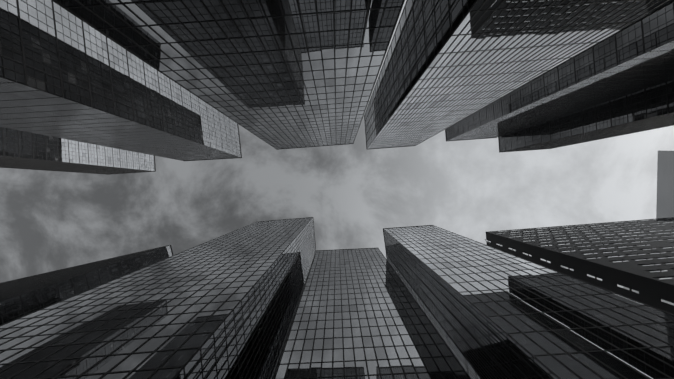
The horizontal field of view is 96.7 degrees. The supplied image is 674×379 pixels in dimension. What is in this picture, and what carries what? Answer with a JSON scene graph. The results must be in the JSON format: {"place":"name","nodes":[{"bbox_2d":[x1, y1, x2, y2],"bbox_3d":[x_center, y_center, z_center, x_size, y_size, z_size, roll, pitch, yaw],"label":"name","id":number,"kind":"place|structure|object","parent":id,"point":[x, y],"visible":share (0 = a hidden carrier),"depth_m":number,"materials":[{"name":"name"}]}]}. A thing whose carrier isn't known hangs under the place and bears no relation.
{"place":"outdoors","nodes":[
{"label":"outdoors","id":0,"kind":"place"},
{"bbox_2d":[0,127,155,174],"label":"tower","id":1,"kind":"structure","parent":0,"point":[24,150],"depth_m":109.09,"materials":[{"name":"grey glass"}]},
{"bbox_2d":[0,245,172,324],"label":"tower","id":2,"kind":"structure","parent":0,"point":[20,297],"depth_m":99.70,"materials":[{"name":"black glass"}]},
{"bbox_2d":[0,0,241,160],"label":"tower","id":3,"kind":"structure","parent":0,"point":[65,74],"depth_m":57.00,"materials":[{"name":"grey glass"}]},
{"bbox_2d":[0,217,315,378],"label":"tower","id":4,"kind":"structure","parent":0,"point":[223,306],"depth_m":48.29,"materials":[{"name":"grey glass"}]},
{"bbox_2d":[52,0,404,149],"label":"tower","id":5,"kind":"structure","parent":0,"point":[283,74],"depth_m":41.76,"materials":[{"name":"grey glass"}]},
{"bbox_2d":[0,0,673,282],"label":"sky","id":6,"kind":"structure","parent":0,"point":[50,221],"materials":[{"name":"grey"}]},
{"bbox_2d":[272,248,470,378],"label":"tower","id":7,"kind":"structure","parent":0,"point":[359,313],"depth_m":63.28,"materials":[{"name":"grey glass"}]},
{"bbox_2d":[364,0,673,149],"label":"tower","id":8,"kind":"structure","parent":0,"point":[447,64],"depth_m":41.81,"materials":[{"name":"grey glass"}]},
{"bbox_2d":[383,225,673,378],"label":"tower","id":9,"kind":"structure","parent":0,"point":[490,312],"depth_m":41.56,"materials":[{"name":"grey glass"}]},
{"bbox_2d":[445,3,673,140],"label":"tower","id":10,"kind":"structure","parent":0,"point":[637,57],"depth_m":70.67,"materials":[{"name":"grey glass"}]},
{"bbox_2d":[485,219,673,313],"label":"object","id":11,"kind":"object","parent":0,"point":[633,259],"visible":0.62,"depth_m":73.96,"materials":[{"name":"black glass"}]},
{"bbox_2d":[498,80,673,152],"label":"tower","id":12,"kind":"structure","parent":0,"point":[650,108],"depth_m":93.94,"materials":[{"name":"black glass"}]},
{"bbox_2d":[656,150,673,220],"bbox_3d":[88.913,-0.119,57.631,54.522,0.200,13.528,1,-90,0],"label":"skyscraper","id":13,"kind":"structure","parent":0,"point":[665,189],"depth_m":57.53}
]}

